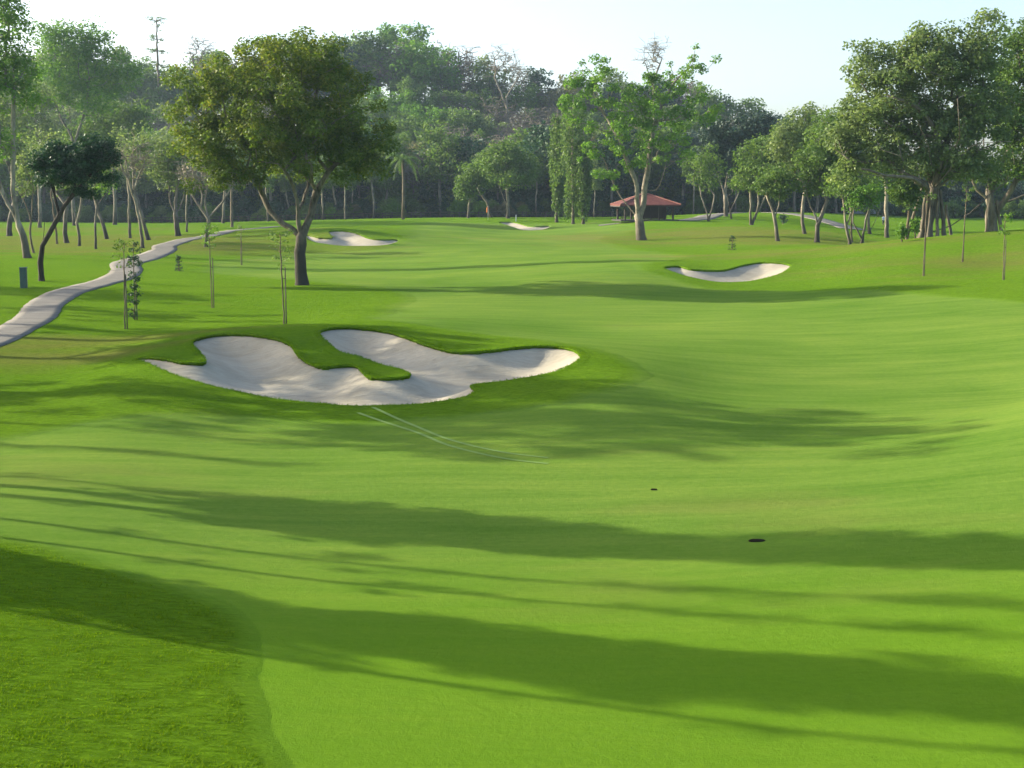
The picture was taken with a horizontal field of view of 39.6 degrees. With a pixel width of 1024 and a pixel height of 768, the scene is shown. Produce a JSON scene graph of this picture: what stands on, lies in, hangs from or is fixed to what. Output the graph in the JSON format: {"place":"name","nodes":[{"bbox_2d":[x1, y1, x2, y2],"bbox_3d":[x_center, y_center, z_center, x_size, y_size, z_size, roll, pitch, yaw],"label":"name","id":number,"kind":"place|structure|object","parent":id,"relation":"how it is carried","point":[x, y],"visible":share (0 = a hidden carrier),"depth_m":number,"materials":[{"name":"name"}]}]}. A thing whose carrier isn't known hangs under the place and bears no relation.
{"place":"outdoors","nodes":[
{"label":"outdoors","id":0,"kind":"place"},
{"bbox_2d":[0,541,264,767],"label":"grass","id":1,"kind":"structure","parent":0,"point":[101,676],"depth_m":17.17,"materials":[{"name":"green plant"}]},
{"bbox_2d":[0,226,280,346],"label":"path","id":2,"kind":"structure","parent":0,"point":[32,315],"depth_m":81.54,"materials":[{"name":"concrete"}]},
{"bbox_2d":[132,262,791,405],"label":"grass","id":3,"kind":"structure","parent":0,"point":[474,390],"depth_m":47.04,"materials":[{"name":"green plant"}]},
{"bbox_2d":[0,106,1023,767],"bbox_3d":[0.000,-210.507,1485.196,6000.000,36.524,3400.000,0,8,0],"label":"ground","id":4,"kind":"structure","parent":0,"point":[836,422],"depth_m":26.82,"materials":[{"name":"green plant"}]},
{"bbox_2d":[0,92,35,235],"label":"broad tree","id":5,"kind":"object","parent":4,"relation":"on","point":[10,215],"visible":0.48,"depth_m":191.51,"materials":[{"name":"green plant"}]},
{"bbox_2d":[19,267,27,287],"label":"utility box","id":6,"kind":"object","parent":4,"relation":"on","point":[23,277],"visible":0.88,"depth_m":86.76,"materials":[{"name":"green metal"}]},
{"bbox_2d":[20,270,25,286],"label":"door","id":7,"kind":"structure","parent":6,"relation":"in","point":[22,272],"depth_m":86.76,"materials":[{"name":"grey metal"}]},
{"bbox_2d":[8,132,40,252],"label":"slender tree","id":8,"kind":"object","parent":4,"relation":"on","point":[31,187],"visible":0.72,"depth_m":138.24,"materials":[{"name":"green plant"}]},
{"bbox_2d":[0,0,56,257],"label":"tall tree","id":9,"kind":"object","parent":4,"relation":"on","point":[9,17],"visible":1,"depth_m":126.90,"materials":[{"name":"green plant"}]},
{"bbox_2d":[0,74,67,227],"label":"broad tree","id":10,"kind":"object","parent":4,"relation":"on","point":[45,127],"visible":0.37,"depth_m":236.22,"materials":[{"name":"green plant"}]},
{"bbox_2d":[24,125,64,243],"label":"slender tree","id":11,"kind":"object","parent":4,"relation":"on","point":[42,140],"visible":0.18,"depth_m":161.04,"materials":[{"name":"green plant"}]},
{"bbox_2d":[44,139,79,242],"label":"slender tree","id":12,"kind":"object","parent":4,"relation":"on","point":[65,235],"visible":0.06,"depth_m":164.69,"materials":[{"name":"plant"}]},
{"bbox_2d":[23,131,123,280],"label":"dark tree","id":13,"kind":"object","parent":4,"relation":"on","point":[51,162],"visible":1,"depth_m":93.53,"materials":[{"name":"green plant"}]},
{"bbox_2d":[65,180,91,245],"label":"slender tree","id":14,"kind":"object","parent":4,"relation":"on","point":[77,225],"visible":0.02,"depth_m":156.13,"materials":[{"name":"brown plant"}]},
{"bbox_2d":[23,14,146,225],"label":"tall tree","id":15,"kind":"object","parent":4,"relation":"on","point":[82,56],"visible":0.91,"depth_m":248.62,"materials":[{"name":"green plant"}]},
{"bbox_2d":[90,166,110,238],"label":"slender tree","id":16,"kind":"object","parent":4,"relation":"on","point":[105,233],"visible":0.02,"depth_m":175.48,"materials":[{"name":"brown plant"}]},
{"bbox_2d":[88,169,120,248],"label":"slender tree","id":17,"kind":"object","parent":4,"relation":"on","point":[96,210],"visible":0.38,"depth_m":148.59,"materials":[{"name":"green plant"}]},
{"bbox_2d":[58,96,161,224],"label":"broad tree","id":18,"kind":"object","parent":4,"relation":"on","point":[103,127],"visible":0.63,"depth_m":256.56,"materials":[{"name":"green plant"}]},
{"bbox_2d":[110,239,133,328],"bbox_3d":[-16.963,-4.210,61.908,1.044,4.255,0.930,0,8,0],"label":"sapling","id":19,"kind":"object","parent":4,"relation":"on","point":[122,242],"visible":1,"depth_m":61.87,"materials":[{"name":"green plant"}]},
{"bbox_2d":[107,122,137,237],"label":"slender tree","id":20,"kind":"object","parent":4,"relation":"on","point":[129,205],"visible":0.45,"depth_m":176.75,"materials":[{"name":"green plant"}]},
{"bbox_2d":[126,241,142,319],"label":"sapling","id":21,"kind":"object","parent":4,"relation":"on","point":[134,286],"visible":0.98,"depth_m":67.31,"materials":[{"name":"green plant"}]},
{"bbox_2d":[115,120,159,239],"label":"slender tree","id":22,"kind":"object","parent":4,"relation":"on","point":[135,141],"visible":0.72,"depth_m":167.82,"materials":[{"name":"green plant"}]},
{"bbox_2d":[111,128,168,247],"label":"slender tree","id":23,"kind":"object","parent":4,"relation":"on","point":[141,170],"visible":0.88,"depth_m":149.93,"materials":[{"name":"green plant"}]},
{"bbox_2d":[145,16,170,97],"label":"tiered tree","id":24,"kind":"object","parent":4,"relation":"on","point":[156,50],"visible":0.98,"depth_m":410.52,"materials":[{"name":"green plant"}]},
{"bbox_2d":[142,130,204,235],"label":"broad tree","id":25,"kind":"object","parent":4,"relation":"on","point":[168,167],"visible":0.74,"depth_m":176.95,"materials":[{"name":"green plant"}]},
{"bbox_2d":[173,255,183,270],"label":"young conifer","id":26,"kind":"object","parent":4,"relation":"on","point":[178,268],"visible":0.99,"depth_m":109.98,"materials":[{"name":"green plant"}]},
{"bbox_2d":[180,147,196,231],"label":"slender tree","id":27,"kind":"object","parent":4,"relation":"on","point":[187,199],"visible":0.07,"depth_m":198.49,"materials":[{"name":"green plant"}]},
{"bbox_2d":[180,33,217,113],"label":"bare tree","id":28,"kind":"object","parent":4,"relation":"on","point":[196,49],"visible":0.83,"depth_m":391.55,"materials":[{"name":"grey plant"}]},
{"bbox_2d":[161,155,248,246],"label":"broad tree","id":29,"kind":"object","parent":4,"relation":"on","point":[186,176],"visible":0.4,"depth_m":153.47,"materials":[{"name":"green plant"}]},
{"bbox_2d":[198,223,220,307],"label":"sapling","id":30,"kind":"object","parent":4,"relation":"on","point":[209,240],"visible":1,"depth_m":75.02,"materials":[{"name":"green plant"}]},
{"bbox_2d":[202,164,239,222],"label":"slender tree","id":31,"kind":"object","parent":4,"relation":"on","point":[223,213],"visible":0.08,"depth_m":262.96,"materials":[{"name":"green plant"}]},
{"bbox_2d":[228,146,250,226],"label":"slender tree","id":32,"kind":"object","parent":4,"relation":"on","point":[231,207],"visible":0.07,"depth_m":234.55,"materials":[{"name":"brown plant"}]},
{"bbox_2d":[236,225,244,264],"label":"sapling","id":33,"kind":"object","parent":4,"relation":"on","point":[240,239],"visible":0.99,"depth_m":126.34,"materials":[{"name":"green plant"}]},
{"bbox_2d":[256,159,278,220],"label":"edge tree","id":34,"kind":"object","parent":4,"relation":"on","point":[271,181],"visible":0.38,"depth_m":282.71,"materials":[{"name":"green plant"}]},
{"bbox_2d":[159,26,400,285],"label":"shade tree","id":35,"kind":"object","parent":4,"relation":"on","point":[327,69],"visible":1,"depth_m":90.30,"materials":[{"name":"green plant"}]},
{"bbox_2d":[268,228,293,323],"bbox_3d":[-9.868,-4.464,60.813,1.162,4.406,1.031,0,8,0],"label":"sapling","id":36,"kind":"object","parent":4,"relation":"on","point":[281,265],"visible":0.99,"depth_m":60.78,"materials":[{"name":"green plant"}]},
{"bbox_2d":[275,158,299,219],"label":"edge tree","id":37,"kind":"object","parent":4,"relation":"on","point":[286,185],"visible":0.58,"depth_m":296.58,"materials":[{"name":"green plant"}]},
{"bbox_2d":[311,156,333,219],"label":"edge tree","id":38,"kind":"object","parent":4,"relation":"on","point":[316,180],"visible":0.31,"depth_m":288.01,"materials":[{"name":"green plant"}]},
{"bbox_2d":[321,157,346,218],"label":"edge tree","id":39,"kind":"object","parent":4,"relation":"on","point":[334,184],"visible":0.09,"depth_m":293.20,"materials":[{"name":"green plant"}]},
{"bbox_2d":[332,163,360,218],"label":"edge tree","id":40,"kind":"object","parent":4,"relation":"on","point":[345,188],"visible":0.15,"depth_m":284.31,"materials":[{"name":"green plant"}]},
{"bbox_2d":[307,232,396,245],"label":"sand bunker","id":41,"kind":"object","parent":4,"relation":"on","point":[345,239],"visible":0.59,"depth_m":164.20},
{"bbox_2d":[294,229,409,247],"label":"turf lip","id":42,"kind":"object","parent":4,"relation":"on","point":[326,234],"visible":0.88,"depth_m":164.61,"materials":[{"name":"green plant"}]},
{"bbox_2d":[344,168,361,202],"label":"edge tree","id":43,"kind":"object","parent":4,"relation":"on","point":[357,182],"visible":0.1,"depth_m":297.62,"materials":[{"name":"green plant"}]},
{"bbox_2d":[125,326,590,407],"bbox_3d":[-5.506,-0.634,47.726,15.823,1.298,12.957,4,9,29],"label":"turf lip","id":44,"kind":"object","parent":4,"relation":"on","point":[369,370],"visible":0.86,"depth_m":46.80,"materials":[{"name":"green plant"}]},
{"bbox_2d":[142,329,579,404],"bbox_3d":[-5.193,-0.461,47.554,15.540,1.431,14.700,0,8,0],"label":"sand bunker","id":45,"kind":"object","parent":4,"relation":"on","point":[264,367],"visible":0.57,"depth_m":48.14},
{"bbox_2d":[363,140,386,218],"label":"edge tree","id":46,"kind":"object","parent":4,"relation":"on","point":[375,177],"visible":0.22,"depth_m":289.29,"materials":[{"name":"green plant"}]},
{"bbox_2d":[144,211,612,222],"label":"rail fence","id":47,"kind":"object","parent":4,"relation":"on","point":[382,215],"visible":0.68,"depth_m":289.97,"materials":[{"name":"brown wood"}]},
{"bbox_2d":[385,152,419,219],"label":"palm tree","id":48,"kind":"object","parent":4,"relation":"on","point":[402,160],"visible":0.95,"depth_m":255.15,"materials":[{"name":"green plant"}]},
{"bbox_2d":[416,148,438,217],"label":"edge tree","id":49,"kind":"object","parent":4,"relation":"on","point":[427,180],"visible":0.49,"depth_m":301.69,"materials":[{"name":"green plant"}]},
{"bbox_2d":[358,412,547,463],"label":"wheel track","id":50,"kind":"structure","parent":4,"relation":"on","point":[431,438],"depth_m":34.66,"materials":[{"name":"green plant"}]},
{"bbox_2d":[372,407,547,457],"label":"wheel track","id":51,"kind":"structure","parent":4,"relation":"on","point":[404,421],"depth_m":35.58,"materials":[{"name":"green plant"}]},
{"bbox_2d":[452,161,495,217],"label":"woodland tree","id":52,"kind":"object","parent":4,"relation":"on","point":[471,180],"visible":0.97,"depth_m":264.79,"materials":[{"name":"green plant"}]},
{"bbox_2d":[469,146,497,217],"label":"woodland tree","id":53,"kind":"object","parent":4,"relation":"on","point":[474,162],"visible":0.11,"depth_m":272.27,"materials":[{"name":"green plant"}]},
{"bbox_2d":[479,43,530,133],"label":"bare tree","id":54,"kind":"object","parent":4,"relation":"on","point":[495,69],"visible":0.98,"depth_m":386.80,"materials":[{"name":"grey plant"}]},
{"bbox_2d":[475,137,539,218],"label":"woodland tree","id":55,"kind":"object","parent":4,"relation":"on","point":[511,164],"visible":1,"depth_m":259.75,"materials":[{"name":"green plant"}]},
{"bbox_2d":[0,20,1023,222],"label":"woodland","id":56,"kind":"object","parent":4,"relation":"on","point":[408,72],"visible":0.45,"depth_m":305.79,"materials":[{"name":"green plant"}]},
{"bbox_2d":[493,221,556,230],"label":"turf lip","id":57,"kind":"object","parent":4,"relation":"on","point":[529,225],"visible":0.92,"depth_m":234.82,"materials":[{"name":"green plant"}]},
{"bbox_2d":[502,223,547,229],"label":"sand bunker","id":58,"kind":"object","parent":4,"relation":"on","point":[519,226],"visible":0.48,"depth_m":235.62},
{"bbox_2d":[528,153,548,216],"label":"edge tree","id":59,"kind":"object","parent":4,"relation":"on","point":[541,170],"visible":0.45,"depth_m":293.65,"materials":[{"name":"green plant"}]},
{"bbox_2d":[546,108,565,222],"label":"weeping tree","id":60,"kind":"object","parent":4,"relation":"on","point":[557,195],"visible":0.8,"depth_m":242.75,"materials":[{"name":"green plant"}]},
{"bbox_2d":[553,98,591,223],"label":"weeping tree","id":61,"kind":"object","parent":4,"relation":"on","point":[567,134],"visible":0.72,"depth_m":234.31,"materials":[{"name":"green plant"}]},
{"bbox_2d":[571,128,594,223],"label":"weeping tree","id":62,"kind":"object","parent":4,"relation":"on","point":[584,182],"visible":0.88,"depth_m":232.96,"materials":[{"name":"green plant"}]},
{"bbox_2d":[590,159,606,216],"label":"edge tree","id":63,"kind":"object","parent":4,"relation":"on","point":[597,184],"visible":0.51,"depth_m":284.82,"materials":[{"name":"green plant"}]},
{"bbox_2d":[556,42,725,239],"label":"open crowned tree","id":64,"kind":"object","parent":4,"relation":"on","point":[643,103],"visible":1,"depth_m":175.80,"materials":[{"name":"green plant"}]},
{"bbox_2d":[610,193,680,221],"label":"pavilion","id":65,"kind":"structure","parent":4,"relation":"on","point":[655,208],"depth_m":218.65,"materials":[{"name":"tile"}]},
{"bbox_2d":[631,34,671,118],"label":"bare tree","id":66,"kind":"object","parent":4,"relation":"on","point":[655,59],"visible":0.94,"depth_m":322.60,"materials":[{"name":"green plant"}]},
{"bbox_2d":[670,142,690,214],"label":"edge tree","id":67,"kind":"object","parent":4,"relation":"on","point":[676,180],"visible":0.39,"depth_m":298.01,"materials":[{"name":"green plant"}]},
{"bbox_2d":[679,145,704,213],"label":"edge tree","id":68,"kind":"object","parent":4,"relation":"on","point":[686,170],"visible":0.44,"depth_m":289.50,"materials":[{"name":"green plant"}]},
{"bbox_2d":[685,141,729,220],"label":"slender tree","id":69,"kind":"object","parent":4,"relation":"on","point":[699,161],"visible":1,"depth_m":219.39,"materials":[{"name":"green plant"}]},
{"bbox_2d":[665,264,788,281],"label":"sand bunker","id":70,"kind":"object","parent":4,"relation":"on","point":[750,272],"visible":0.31,"depth_m":102.19},
{"bbox_2d":[651,261,803,283],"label":"turf lip","id":71,"kind":"object","parent":4,"relation":"on","point":[795,267],"visible":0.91,"depth_m":101.36,"materials":[{"name":"green plant"}]},
{"bbox_2d":[728,235,736,249],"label":"young conifer","id":72,"kind":"object","parent":4,"relation":"on","point":[732,240],"visible":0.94,"depth_m":137.53,"materials":[{"name":"green plant"}]},
{"bbox_2d":[692,108,778,216],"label":"dark tree","id":73,"kind":"object","parent":4,"relation":"on","point":[719,132],"visible":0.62,"depth_m":234.64,"materials":[{"name":"green plant"}]},
{"bbox_2d":[727,178,744,218],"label":"slender tree","id":74,"kind":"object","parent":4,"relation":"on","point":[735,187],"visible":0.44,"depth_m":230.05,"materials":[{"name":"green plant"}]},
{"bbox_2d":[748,539,765,541],"bbox_3d":[4.172,2.685,24.214,0.290,0.076,0.160,0,8,0],"label":"drain cover","id":75,"kind":"object","parent":4,"relation":"on","point":[756,540],"visible":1,"depth_m":24.17,"materials":[{"name":"metal"}]},
{"bbox_2d":[729,124,794,224],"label":"multi stem tree","id":76,"kind":"object","parent":4,"relation":"on","point":[744,177],"visible":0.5,"depth_m":201.58,"materials":[{"name":"green plant"}]},
{"bbox_2d":[748,162,798,240],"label":"tree","id":77,"kind":"object","parent":4,"relation":"on","point":[774,180],"visible":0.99,"depth_m":163.03,"materials":[{"name":"green plant"}]},
{"bbox_2d":[779,214,788,223],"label":"bush","id":78,"kind":"object","parent":4,"relation":"on","point":[782,217],"visible":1,"depth_m":212.37,"materials":[{"name":"green plant"}]},
{"bbox_2d":[764,101,830,233],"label":"tree","id":79,"kind":"object","parent":4,"relation":"on","point":[788,139],"visible":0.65,"depth_m":176.83,"materials":[{"name":"green plant"}]},
{"bbox_2d":[790,107,863,242],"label":"tree","id":80,"kind":"object","parent":4,"relation":"on","point":[815,164],"visible":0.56,"depth_m":162.63,"materials":[{"name":"green plant"}]},
{"bbox_2d":[819,165,872,244],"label":"tree","id":81,"kind":"object","parent":4,"relation":"on","point":[835,189],"visible":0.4,"depth_m":150.30,"materials":[{"name":"green plant"}]},
{"bbox_2d":[842,179,863,242],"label":"tree","id":82,"kind":"object","parent":4,"relation":"on","point":[851,236],"visible":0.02,"depth_m":166.99,"materials":[{"name":"brown plant"}]},
{"bbox_2d":[841,197,877,213],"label":"white shelter","id":83,"kind":"object","parent":4,"relation":"on","point":[873,210],"visible":0.08,"depth_m":313.24,"materials":[{"name":"white"}]},
{"bbox_2d":[841,181,885,242],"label":"tree","id":84,"kind":"object","parent":4,"relation":"on","point":[863,192],"visible":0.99,"depth_m":148.31,"materials":[{"name":"green plant"}]},
{"bbox_2d":[860,175,891,233],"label":"tree","id":85,"kind":"object","parent":4,"relation":"on","point":[874,180],"visible":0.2,"depth_m":198.23,"materials":[{"name":"green plant"}]},
{"bbox_2d":[864,145,905,237],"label":"tree","id":86,"kind":"object","parent":4,"relation":"on","point":[886,229],"visible":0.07,"depth_m":186.34,"materials":[{"name":"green plant"}]},
{"bbox_2d":[895,222,909,241],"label":"bush","id":87,"kind":"object","parent":4,"relation":"on","point":[902,232],"visible":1,"depth_m":114.19,"materials":[{"name":"green plant"}]},
{"bbox_2d":[883,174,926,238],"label":"tree","id":88,"kind":"object","parent":4,"relation":"on","point":[902,192],"visible":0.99,"depth_m":120.33,"materials":[{"name":"green plant"}]},
{"bbox_2d":[909,216,921,237],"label":"bush","id":89,"kind":"object","parent":4,"relation":"on","point":[913,222],"visible":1,"depth_m":121.16,"materials":[{"name":"green plant"}]},
{"bbox_2d":[817,7,1023,237],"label":"fig tree","id":90,"kind":"object","parent":4,"relation":"on","point":[940,158],"visible":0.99,"depth_m":120.71,"materials":[{"name":"green plant"}]},
{"bbox_2d":[920,192,936,275],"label":"sapling","id":91,"kind":"object","parent":4,"relation":"on","point":[927,199],"visible":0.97,"depth_m":89.62,"materials":[{"name":"brown plant"}]},
{"bbox_2d":[961,184,976,261],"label":"sapling","id":92,"kind":"object","parent":4,"relation":"on","point":[966,200],"visible":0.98,"depth_m":97.53,"materials":[{"name":"green plant"}]},
{"bbox_2d":[982,168,993,224],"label":"sapling","id":93,"kind":"object","parent":4,"relation":"on","point":[988,197],"visible":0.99,"depth_m":121.05,"materials":[{"name":"brown plant"}]},
{"bbox_2d":[954,17,1023,231],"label":"fig tree","id":94,"kind":"object","parent":4,"relation":"on","point":[1012,73],"visible":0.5,"depth_m":134.94,"materials":[{"name":"green plant"}]},
{"bbox_2d":[997,212,1014,279],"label":"sapling","id":95,"kind":"object","parent":4,"relation":"on","point":[1006,219],"visible":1,"depth_m":83.62,"materials":[{"name":"green plant"}]},
{"bbox_2d":[0,0,1023,181],"label":"sky","id":96,"kind":"structure","parent":0,"point":[786,54],"materials":[{"name":"white"}]},
{"bbox_2d":[598,212,746,225],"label":"path","id":97,"kind":"structure","parent":0,"point":[704,217],"depth_m":231.64,"materials":[{"name":"concrete"}]},
{"bbox_2d":[761,212,867,230],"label":"path","id":98,"kind":"structure","parent":0,"point":[834,223],"depth_m":239.89,"materials":[{"name":"concrete"}]}
]}

